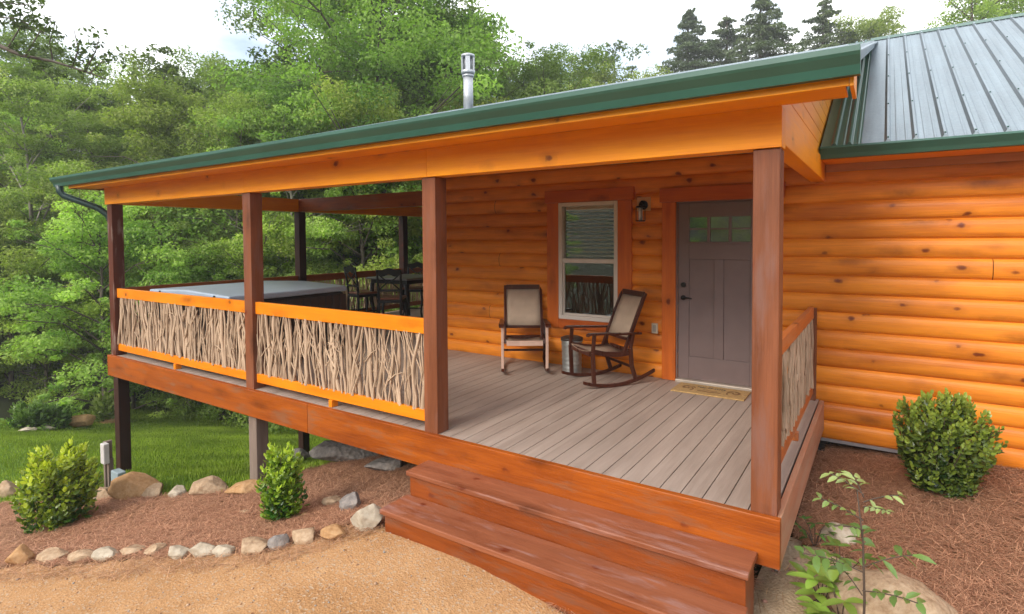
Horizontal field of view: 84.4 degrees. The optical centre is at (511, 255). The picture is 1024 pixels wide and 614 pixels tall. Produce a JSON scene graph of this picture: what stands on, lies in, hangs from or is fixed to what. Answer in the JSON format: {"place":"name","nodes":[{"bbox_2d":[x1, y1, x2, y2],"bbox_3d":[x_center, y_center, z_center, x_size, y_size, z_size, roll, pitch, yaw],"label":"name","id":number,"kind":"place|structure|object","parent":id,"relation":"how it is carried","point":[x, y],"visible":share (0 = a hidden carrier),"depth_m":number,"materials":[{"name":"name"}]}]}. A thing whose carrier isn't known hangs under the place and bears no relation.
{"place":"outdoors","nodes":[
{"label":"outdoors","id":0,"kind":"place"},
{"bbox_2d":[0,398,333,502],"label":"lawn","id":1,"kind":"structure","parent":0,"point":[132,425],"depth_m":11.01,"materials":[{"name":"plant"}]},
{"bbox_2d":[0,480,19,497],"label":"stone","id":2,"kind":"object","parent":1,"relation":"on","point":[7,487],"visible":0.77,"depth_m":7.72,"materials":[{"name":"stone"}]},
{"bbox_2d":[69,414,95,427],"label":"stone","id":3,"kind":"object","parent":1,"relation":"on","point":[83,420],"visible":0.76,"depth_m":14.52,"materials":[{"name":"brown stone"}]},
{"bbox_2d":[100,440,125,486],"bbox_3d":[-5.133,2.818,7.254,0.350,0.820,0.170,1,2,33],"label":"utility stake","id":4,"kind":"object","parent":1,"relation":"on","point":[111,473],"visible":0.62,"depth_m":7.25,"materials":[{"name":"grey wood"}]},
{"bbox_2d":[189,475,226,494],"bbox_3d":[-3.393,2.574,6.320,0.456,0.167,0.224,0,2,0],"label":"stone","id":5,"kind":"object","parent":1,"relation":"on","point":[208,484],"visible":0.91,"depth_m":6.25,"materials":[{"name":"stone"}]},
{"bbox_2d":[293,448,309,458],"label":"stone","id":6,"kind":"object","parent":1,"relation":"on","point":[303,453],"visible":0.37,"depth_m":10.15,"materials":[{"name":"grey stone"}]},
{"bbox_2d":[0,524,560,613],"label":"gravel drive","id":7,"kind":"structure","parent":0,"point":[359,588],"depth_m":3.87,"materials":[{"name":"beige gravel"}]},
{"bbox_2d":[0,521,382,585],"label":"straw spill","id":8,"kind":"object","parent":7,"relation":"on","point":[183,560],"visible":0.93,"depth_m":4.38,"materials":[{"name":"beige plant"}]},
{"bbox_2d":[0,528,562,613],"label":"gravel stones","id":9,"kind":"object","parent":7,"relation":"on","point":[375,583],"visible":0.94,"depth_m":3.87,"materials":[{"name":"beige stone"}]},
{"bbox_2d":[0,140,848,578],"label":"ground","id":10,"kind":"structure","parent":0,"point":[4,406],"depth_m":18.12,"materials":[{"name":"green plant"}]},
{"bbox_2d":[0,64,52,230],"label":"broadleaf tree","id":11,"kind":"object","parent":10,"relation":"on","point":[4,177],"visible":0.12,"depth_m":24.39,"materials":[{"name":"green plant"}]},
{"bbox_2d":[6,396,49,429],"bbox_3d":[-11.623,3.914,13.589,0.811,1.037,0.827,-1,2,-24],"label":"shrub","id":12,"kind":"object","parent":10,"relation":"on","point":[31,412],"visible":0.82,"depth_m":13.48,"materials":[{"name":"green plant"}]},
{"bbox_2d":[0,182,74,377],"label":"understory tree","id":13,"kind":"object","parent":10,"relation":"on","point":[12,184],"visible":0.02,"depth_m":18.50,"materials":[{"name":"green plant"}]},
{"bbox_2d":[0,90,79,314],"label":"broadleaf tree","id":14,"kind":"object","parent":10,"relation":"on","point":[12,120],"visible":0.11,"depth_m":22.64,"materials":[{"name":"green plant"}]},
{"bbox_2d":[1,86,83,191],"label":"broadleaf tree","id":15,"kind":"object","parent":10,"relation":"on","point":[6,182],"depth_m":28.42,"materials":[{"name":"green plant"}]},
{"bbox_2d":[0,193,109,403],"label":"understory tree","id":16,"kind":"object","parent":10,"relation":"on","point":[11,251],"visible":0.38,"depth_m":17.07,"materials":[{"name":"green plant"}]},
{"bbox_2d":[0,238,109,405],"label":"understory tree","id":17,"kind":"object","parent":10,"relation":"on","point":[44,361],"visible":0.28,"depth_m":16.70,"materials":[{"name":"green plant"}]},
{"bbox_2d":[42,401,75,428],"bbox_3d":[-11.464,4.106,14.181,0.762,0.992,0.792,1,2,33],"label":"shrub","id":18,"kind":"object","parent":10,"relation":"on","point":[55,411],"visible":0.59,"depth_m":14.11,"materials":[{"name":"green plant"}]},
{"bbox_2d":[0,71,124,368],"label":"slender tree","id":19,"kind":"object","parent":10,"relation":"on","point":[48,76],"visible":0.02,"depth_m":25.27,"materials":[{"name":"green plant"}]},
{"bbox_2d":[0,56,125,385],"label":"broadleaf tree","id":20,"kind":"object","parent":10,"relation":"on","point":[29,91],"visible":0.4,"depth_m":18.94,"materials":[{"name":"green plant"}]},
{"bbox_2d":[0,0,129,81],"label":"leafy branch","id":21,"kind":"object","parent":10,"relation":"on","point":[30,19],"visible":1,"depth_m":9.00,"materials":[{"name":"green plant"}]},
{"bbox_2d":[0,20,138,279],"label":"broadleaf tree","id":22,"kind":"object","parent":10,"relation":"on","point":[70,72],"visible":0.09,"depth_m":26.56,"materials":[{"name":"green plant"}]},
{"bbox_2d":[0,65,167,390],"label":"broadleaf tree","id":23,"kind":"object","parent":10,"relation":"on","point":[91,100],"visible":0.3,"depth_m":21.11,"materials":[{"name":"green plant"}]},
{"bbox_2d":[0,186,196,430],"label":"understory tree","id":24,"kind":"object","parent":10,"relation":"on","point":[12,302],"visible":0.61,"depth_m":15.70,"materials":[{"name":"green plant"}]},
{"bbox_2d":[81,389,131,423],"bbox_3d":[-11.283,4.325,15.727,1.121,1.141,0.984,-1,2,-5],"label":"shrub","id":25,"kind":"object","parent":10,"relation":"on","point":[102,409],"visible":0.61,"depth_m":15.54,"materials":[{"name":"green plant"}]},
{"bbox_2d":[7,236,207,418],"bbox_3d":[-12.054,2.235,18.084,5.148,5.814,5.173,-1,2,-6],"label":"understory tree","id":26,"kind":"object","parent":10,"relation":"on","point":[128,264],"visible":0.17,"depth_m":16.98,"materials":[{"name":"green plant"}]},
{"bbox_2d":[27,53,242,392],"bbox_3d":[-12.868,-0.651,20.469,6.818,12.524,7.346,-1,2,-19],"label":"broadleaf tree","id":27,"kind":"object","parent":10,"relation":"on","point":[156,105],"visible":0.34,"depth_m":19.34,"materials":[{"name":"green plant"}]},
{"bbox_2d":[52,56,232,262],"bbox_3d":[-16.745,-1.881,27.471,9.653,15.178,9.155,0,2,4],"label":"broadleaf tree","id":28,"kind":"object","parent":10,"relation":"on","point":[125,70],"visible":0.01,"depth_m":25.18,"materials":[{"name":"green plant"}]},
{"bbox_2d":[77,268,226,420],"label":"understory tree","id":29,"kind":"object","parent":10,"relation":"on","point":[185,409],"visible":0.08,"depth_m":17.17,"materials":[{"name":"green plant"}]},
{"bbox_2d":[88,43,218,263],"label":"slender tree","id":30,"kind":"object","parent":10,"relation":"on","point":[165,67],"visible":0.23,"depth_m":23.05,"materials":[{"name":"green plant"}]},
{"bbox_2d":[100,237,312,427],"bbox_3d":[-9.499,2.507,18.624,5.548,6.266,5.575,0,2,2],"label":"understory tree","id":31,"kind":"object","parent":10,"relation":"on","point":[192,277],"visible":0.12,"depth_m":17.46,"materials":[{"name":"green plant"}]},
{"bbox_2d":[99,44,323,265],"bbox_3d":[-13.661,-1.888,26.883,9.856,15.498,9.348,-1,2,-16],"label":"broadleaf tree","id":32,"kind":"object","parent":10,"relation":"on","point":[204,62],"visible":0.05,"depth_m":24.52,"materials":[{"name":"green plant"}]},
{"bbox_2d":[148,88,332,283],"bbox_3d":[-9.351,-0.204,19.856,6.888,11.744,6.393,1,2,42],"label":"broadleaf tree","id":33,"kind":"object","parent":10,"relation":"on","point":[240,104],"visible":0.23,"depth_m":18.87,"materials":[{"name":"green plant"}]},
{"bbox_2d":[142,212,345,433],"bbox_3d":[-8.402,2.130,18.326,6.567,7.416,6.599,1,2,39],"label":"understory tree","id":34,"kind":"object","parent":10,"relation":"on","point":[268,234],"visible":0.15,"depth_m":18.02,"materials":[{"name":"green plant"}]},
{"bbox_2d":[181,46,331,270],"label":"slender tree","id":35,"kind":"object","parent":10,"relation":"on","point":[255,57],"visible":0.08,"depth_m":22.59,"materials":[{"name":"green plant"}]},
{"bbox_2d":[206,90,398,268],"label":"broadleaf tree","id":36,"kind":"object","parent":10,"relation":"on","point":[288,123],"visible":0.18,"depth_m":18.85,"materials":[{"name":"green plant"}]},
{"bbox_2d":[142,0,486,272],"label":"broadleaf tree","id":37,"kind":"object","parent":10,"relation":"on","point":[251,25],"visible":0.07,"depth_m":23.10,"materials":[{"name":"green plant"}]},
{"bbox_2d":[137,0,540,307],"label":"broadleaf tree","id":38,"kind":"object","parent":10,"relation":"on","point":[396,50],"visible":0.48,"depth_m":19.50,"materials":[{"name":"green plant"}]},
{"bbox_2d":[265,74,421,290],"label":"broadleaf tree","id":39,"kind":"object","parent":10,"relation":"on","point":[353,110],"visible":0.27,"depth_m":19.27,"materials":[{"name":"green plant"}]},
{"bbox_2d":[309,127,401,268],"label":"broadleaf tree","id":40,"kind":"object","parent":10,"relation":"on","point":[357,249],"depth_m":22.81,"materials":[{"name":"green plant"}]},
{"bbox_2d":[294,12,462,271],"bbox_3d":[-4.490,-2.311,25.851,10.574,16.626,10.028,0,2,11],"label":"broadleaf tree","id":41,"kind":"object","parent":10,"relation":"on","point":[409,107],"visible":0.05,"depth_m":23.21,"materials":[{"name":"green plant"}]},
{"bbox_2d":[341,110,422,264],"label":"broadleaf tree","id":42,"kind":"object","parent":10,"relation":"on","point":[393,237],"visible":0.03,"depth_m":21.40,"materials":[{"name":"green plant"}]},
{"bbox_2d":[354,261,422,312],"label":"understory tree","id":43,"kind":"object","parent":10,"relation":"on","point":[395,309],"visible":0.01,"depth_m":18.11,"materials":[{"name":"green plant"}]},
{"bbox_2d":[340,0,520,266],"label":"broadleaf tree","id":44,"kind":"object","parent":10,"relation":"on","point":[462,10],"visible":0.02,"depth_m":23.79,"materials":[{"name":"green plant"}]},
{"bbox_2d":[355,0,533,245],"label":"broadleaf tree","id":45,"kind":"object","parent":10,"relation":"on","point":[487,99],"visible":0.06,"depth_m":22.90,"materials":[{"name":"green plant"}]},
{"bbox_2d":[386,86,509,295],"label":"broadleaf tree","id":46,"kind":"object","parent":10,"relation":"on","point":[413,229],"visible":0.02,"depth_m":20.53,"materials":[{"name":"green plant"}]},
{"bbox_2d":[0,442,1023,613],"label":"mulch bed","id":47,"kind":"object","parent":10,"relation":"on","point":[806,501],"visible":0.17,"depth_m":4.83,"materials":[{"name":"brown plant"}]},
{"bbox_2d":[4,544,35,564],"bbox_3d":[-4.354,2.639,5.003,0.236,0.160,0.200,0,2,0],"label":"stone","id":48,"kind":"object","parent":47,"relation":"on","point":[23,553],"visible":0.94,"depth_m":4.94,"materials":[{"name":"orange stone"}]},
{"bbox_2d":[36,547,69,563],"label":"stone","id":49,"kind":"object","parent":47,"relation":"on","point":[51,553],"visible":0.89,"depth_m":4.91,"materials":[{"name":"stone"}]},
{"bbox_2d":[7,437,103,533],"bbox_3d":[-4.827,2.455,6.025,0.764,0.944,0.794,1,2,33],"label":"shrub","id":50,"kind":"object","parent":47,"relation":"on","point":[64,501],"visible":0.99,"depth_m":5.90,"materials":[{"name":"green plant"}]},
{"bbox_2d":[67,549,93,561],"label":"stone","id":51,"kind":"object","parent":47,"relation":"on","point":[77,555],"visible":0.77,"depth_m":4.79,"materials":[{"name":"stone"}]},
{"bbox_2d":[93,487,110,499],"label":"stone","id":52,"kind":"object","parent":47,"relation":"on","point":[101,494],"visible":0.38,"depth_m":6.80,"materials":[{"name":"stone"}]},
{"bbox_2d":[91,546,119,561],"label":"stone","id":53,"kind":"object","parent":47,"relation":"on","point":[101,553],"visible":0.89,"depth_m":4.73,"materials":[{"name":"beige stone"}]},
{"bbox_2d":[119,544,144,555],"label":"stone","id":54,"kind":"object","parent":47,"relation":"on","point":[128,550],"visible":0.88,"depth_m":4.74,"materials":[{"name":"stone"}]},
{"bbox_2d":[107,471,159,500],"bbox_3d":[-4.482,2.730,6.708,0.619,0.265,0.351,0,2,0],"label":"stone","id":55,"kind":"object","parent":47,"relation":"on","point":[131,484],"visible":0.78,"depth_m":6.58,"materials":[{"name":"orange stone"}]},
{"bbox_2d":[142,482,163,497],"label":"stone","id":56,"kind":"object","parent":47,"relation":"on","point":[153,489],"visible":0.88,"depth_m":6.55,"materials":[{"name":"stone"}]},
{"bbox_2d":[143,543,166,553],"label":"stone","id":57,"kind":"object","parent":47,"relation":"on","point":[155,547],"visible":0.84,"depth_m":4.68,"materials":[{"name":"stone"}]},
{"bbox_2d":[168,485,186,497],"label":"stone","id":58,"kind":"object","parent":47,"relation":"on","point":[176,490],"visible":0.85,"depth_m":6.35,"materials":[{"name":"beige stone"}]},
{"bbox_2d":[168,545,188,559],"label":"stone","id":59,"kind":"object","parent":47,"relation":"on","point":[175,551],"visible":0.94,"depth_m":4.51,"materials":[{"name":"beige stone"}]},
{"bbox_2d":[188,542,215,557],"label":"stone","id":60,"kind":"object","parent":47,"relation":"on","point":[199,549],"visible":0.84,"depth_m":4.47,"materials":[{"name":"beige stone"}]},
{"bbox_2d":[212,544,235,557],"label":"stone","id":61,"kind":"object","parent":47,"relation":"on","point":[218,550],"visible":0.92,"depth_m":4.41,"materials":[{"name":"beige stone"}]},
{"bbox_2d":[224,479,262,493],"bbox_3d":[-2.907,2.518,6.176,0.387,0.116,0.316,0,2,0],"label":"stone","id":62,"kind":"object","parent":47,"relation":"on","point":[243,487],"visible":0.73,"depth_m":6.08,"materials":[{"name":"beige stone"}]},
{"bbox_2d":[241,536,267,555],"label":"stone","id":63,"kind":"object","parent":47,"relation":"on","point":[252,545],"visible":0.85,"depth_m":4.35,"materials":[{"name":"stone"}]},
{"bbox_2d":[267,534,289,550],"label":"stone","id":64,"kind":"object","parent":47,"relation":"on","point":[282,540],"visible":0.9,"depth_m":4.36,"materials":[{"name":"grey stone"}]},
{"bbox_2d":[254,442,309,521],"bbox_3d":[-2.060,2.026,5.039,0.426,0.762,0.438,1,2,33],"label":"shrub","id":65,"kind":"object","parent":47,"relation":"on","point":[279,497],"visible":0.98,"depth_m":4.97,"materials":[{"name":"green plant"}]},
{"bbox_2d":[292,527,314,544],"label":"stone","id":66,"kind":"object","parent":47,"relation":"on","point":[303,534],"visible":0.98,"depth_m":4.40,"materials":[{"name":"stone"}]},
{"bbox_2d":[321,495,340,505],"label":"stone","id":67,"kind":"object","parent":47,"relation":"on","point":[329,500],"visible":0.73,"depth_m":5.20,"materials":[{"name":"stone"}]},
{"bbox_2d":[320,524,346,539],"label":"stone","id":68,"kind":"object","parent":47,"relation":"on","point":[334,531],"visible":0.96,"depth_m":4.38,"materials":[{"name":"beige stone"}]},
{"bbox_2d":[309,440,380,461],"bbox_3d":[-2.097,2.481,7.255,0.968,0.237,0.516,0,2,0],"label":"stone","id":69,"kind":"object","parent":47,"relation":"on","point":[331,450],"visible":0.54,"depth_m":7.09,"materials":[{"name":"grey stone"}]},
{"bbox_2d":[339,491,360,510],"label":"stone","id":70,"kind":"object","parent":47,"relation":"on","point":[351,500],"visible":0.82,"depth_m":4.97,"materials":[{"name":"grey stone"}]},
{"bbox_2d":[350,503,382,530],"bbox_3d":[-1.168,2.088,4.520,0.276,0.201,0.164,0,2,0],"label":"stone","id":71,"kind":"object","parent":47,"relation":"on","point":[370,516],"visible":0.94,"depth_m":4.47,"materials":[{"name":"beige stone"}]},
{"bbox_2d":[364,456,401,471],"bbox_3d":[-1.393,2.266,6.168,0.416,0.141,0.326,0,2,0],"label":"stone","id":72,"kind":"object","parent":47,"relation":"on","point":[387,463],"visible":0.77,"depth_m":6.05,"materials":[{"name":"grey stone"}]},
{"bbox_2d":[754,537,867,613],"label":"soil","id":73,"kind":"structure","parent":47,"relation":"on","point":[779,586],"depth_m":3.72,"materials":[{"name":"brown stone"}]},
{"bbox_2d":[786,561,842,613],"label":"weed","id":74,"kind":"object","parent":73,"relation":"on","point":[810,583],"visible":0.66,"depth_m":3.46,"materials":[{"name":"green plant"}]},
{"bbox_2d":[797,566,866,613],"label":"weed","id":75,"kind":"object","parent":73,"relation":"on","point":[831,576],"visible":0.9,"depth_m":3.31,"materials":[{"name":"green plant"}]},
{"bbox_2d":[804,535,879,566],"bbox_3d":[2.105,2.016,3.630,0.319,0.318,0.382,0,2,-3],"label":"weed","id":76,"kind":"object","parent":73,"relation":"on","point":[835,542],"visible":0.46,"depth_m":3.67,"materials":[{"name":"green plant"}]},
{"bbox_2d":[794,470,936,613],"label":"sapling","id":77,"kind":"object","parent":73,"relation":"on","point":[840,566],"visible":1,"depth_m":3.05,"materials":[{"name":"green plant"}]},
{"bbox_2d":[829,568,957,613],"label":"boulder","id":78,"kind":"object","parent":73,"relation":"on","point":[889,581],"visible":0.74,"depth_m":3.25,"materials":[{"name":"stone"}]},
{"bbox_2d":[794,515,836,546],"bbox_3d":[2.219,2.045,4.155,0.304,0.221,0.284,1,2,33],"label":"weed","id":79,"kind":"object","parent":47,"relation":"on","point":[804,531],"visible":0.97,"depth_m":4.13,"materials":[{"name":"green plant"}]},
{"bbox_2d":[819,522,857,544],"bbox_3d":[2.445,2.078,4.227,0.261,0.130,0.230,1,2,31],"label":"boulder","id":80,"kind":"object","parent":47,"relation":"on","point":[842,534],"visible":0.49,"depth_m":4.15,"materials":[{"name":"stone"}]},
{"bbox_2d":[892,387,1008,500],"bbox_3d":[3.662,1.589,4.761,0.768,0.910,0.858,1,2,33],"label":"shrub","id":81,"kind":"object","parent":47,"relation":"on","point":[937,436],"visible":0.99,"depth_m":4.61,"materials":[{"name":"green plant"}]},
{"bbox_2d":[49,13,1023,613],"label":"log cabin","id":82,"kind":"object","parent":10,"relation":"on","point":[819,249],"visible":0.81,"depth_m":5.36,"materials":[{"name":"brown wood"}]},
{"bbox_2d":[150,281,345,364],"bbox_3d":[-3.842,0.920,8.304,2.040,0.980,1.846,1,2,33],"label":"hot tub","id":83,"kind":"object","parent":82,"relation":"on","point":[314,294],"visible":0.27,"depth_m":7.90,"materials":[{"name":"plastic"}]},
{"bbox_2d":[343,265,377,326],"bbox_3d":[-2.947,0.772,11.064,0.548,1.186,0.488,-2,3,-45],"label":"dining chair","id":84,"kind":"object","parent":82,"relation":"on","point":[358,294],"visible":0.84,"depth_m":10.95,"materials":[{"name":"brown wood"}]},
{"bbox_2d":[376,268,407,335],"bbox_3d":[-2.138,0.799,10.055,0.488,1.186,0.548,0,2,-1],"label":"dining chair","id":85,"kind":"object","parent":82,"relation":"on","point":[400,298],"visible":0.86,"depth_m":9.84,"materials":[{"name":"brown wood"}]},
{"bbox_2d":[366,274,422,315],"bbox_3d":[-2.105,0.883,11.248,1.100,0.946,1.100,1,2,33],"label":"dining table","id":86,"kind":"object","parent":82,"relation":"on","point":[407,279],"visible":0.55,"depth_m":10.87,"materials":[{"name":"metal"}]},
{"bbox_2d":[402,262,422,317],"bbox_3d":[-2.079,0.734,12.078,0.488,1.186,0.548,0,2,5],"label":"dining chair","id":87,"kind":"object","parent":82,"relation":"on","point":[411,266],"visible":0.59,"depth_m":11.87,"materials":[{"name":"black wood"}]},
{"bbox_2d":[499,284,550,371],"bbox_3d":[0.153,0.929,7.303,0.644,1.053,0.920,0,2,-1],"label":"rocking chair","id":88,"kind":"object","parent":82,"relation":"on","point":[523,306],"visible":0.99,"depth_m":7.49,"materials":[{"name":"brown wood"}]},
{"bbox_2d":[561,335,582,372],"bbox_3d":[0.748,1.232,7.042,0.280,0.455,0.280,1,2,33],"label":"metal can","id":89,"kind":"object","parent":82,"relation":"on","point":[577,360],"visible":0.73,"depth_m":6.95,"materials":[{"name":"silver metal"}]},
{"bbox_2d":[545,186,634,331],"bbox_3d":[1.001,0.053,7.254,1.240,1.800,0.167,1,2,33],"label":"window","id":90,"kind":"structure","parent":82,"relation":"in","point":[556,201],"depth_m":7.27,"materials":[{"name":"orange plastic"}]},
{"bbox_2d":[561,289,654,387],"bbox_3d":[1.121,0.945,6.628,0.920,1.053,0.644,-1,2,-21],"label":"rocking chair","id":91,"kind":"object","parent":82,"relation":"on","point":[626,312],"visible":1,"depth_m":6.65,"materials":[{"name":"brown wood"}]},
{"bbox_2d":[635,197,650,221],"bbox_3d":[1.540,-0.552,6.714,0.170,0.293,0.181,1,2,33],"label":"wall lantern","id":92,"kind":"object","parent":82,"relation":"attached to","point":[643,203],"depth_m":6.74,"materials":[{"name":"black metal"}]},
{"bbox_2d":[671,382,750,400],"bbox_3d":[2.158,1.471,6.133,0.760,0.019,0.380,1,2,33],"label":"doormat","id":93,"kind":"object","parent":82,"relation":"on","point":[717,392],"visible":1,"depth_m":6.09,"materials":[{"name":"beige fabric"}]},
{"bbox_2d":[659,182,785,391],"bbox_3d":[2.335,0.345,6.359,1.340,2.255,0.180,1,2,33],"label":"door","id":94,"kind":"structure","parent":82,"relation":"in","point":[707,286],"depth_m":6.42,"materials":[{"name":"paint"}]},
{"bbox_2d":[494,39,617,100],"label":"broadleaf tree","id":95,"kind":"object","parent":10,"relation":"on","point":[547,76],"visible":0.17,"depth_m":23.93,"materials":[{"name":"green plant"}]},
{"bbox_2d":[500,57,612,98],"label":"broadleaf tree","id":96,"kind":"object","parent":10,"relation":"on","point":[557,74],"depth_m":33.36,"materials":[{"name":"green plant"}]},
{"bbox_2d":[568,40,654,84],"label":"slender tree","id":97,"kind":"object","parent":10,"relation":"on","point":[632,67],"visible":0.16,"depth_m":43.12,"materials":[{"name":"green plant"}]},
{"bbox_2d":[554,53,672,89],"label":"broadleaf tree","id":98,"kind":"object","parent":10,"relation":"on","point":[603,78],"visible":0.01,"depth_m":32.65,"materials":[{"name":"green plant"}]},
{"bbox_2d":[659,7,723,73],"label":"conifer tree","id":99,"kind":"object","parent":10,"relation":"on","point":[687,42],"visible":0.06,"depth_m":42.84,"materials":[{"name":"green plant"}]},
{"bbox_2d":[702,14,747,66],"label":"conifer tree","id":100,"kind":"object","parent":10,"relation":"on","point":[730,36],"visible":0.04,"depth_m":45.02,"materials":[{"name":"green plant"}]},
{"bbox_2d":[724,0,806,61],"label":"conifer tree","id":101,"kind":"object","parent":10,"relation":"on","point":[766,36],"visible":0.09,"depth_m":37.09,"materials":[{"name":"green plant"}]},
{"bbox_2d":[789,0,858,51],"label":"conifer tree","id":102,"kind":"object","parent":10,"relation":"on","point":[823,28],"visible":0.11,"depth_m":41.06,"materials":[{"name":"green plant"}]},
{"bbox_2d":[826,4,907,43],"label":"broadleaf tree","id":103,"kind":"object","parent":10,"relation":"on","point":[877,27],"visible":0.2,"depth_m":40.21,"materials":[{"name":"green plant"}]},
{"bbox_2d":[921,0,1023,29],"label":"broadleaf tree","id":104,"kind":"object","parent":10,"relation":"on","point":[976,8],"visible":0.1,"depth_m":33.43,"materials":[{"name":"green plant"}]},
{"bbox_2d":[0,0,1022,133],"label":"sky","id":105,"kind":"structure","parent":0,"point":[140,24],"materials":[{"name":"white"}]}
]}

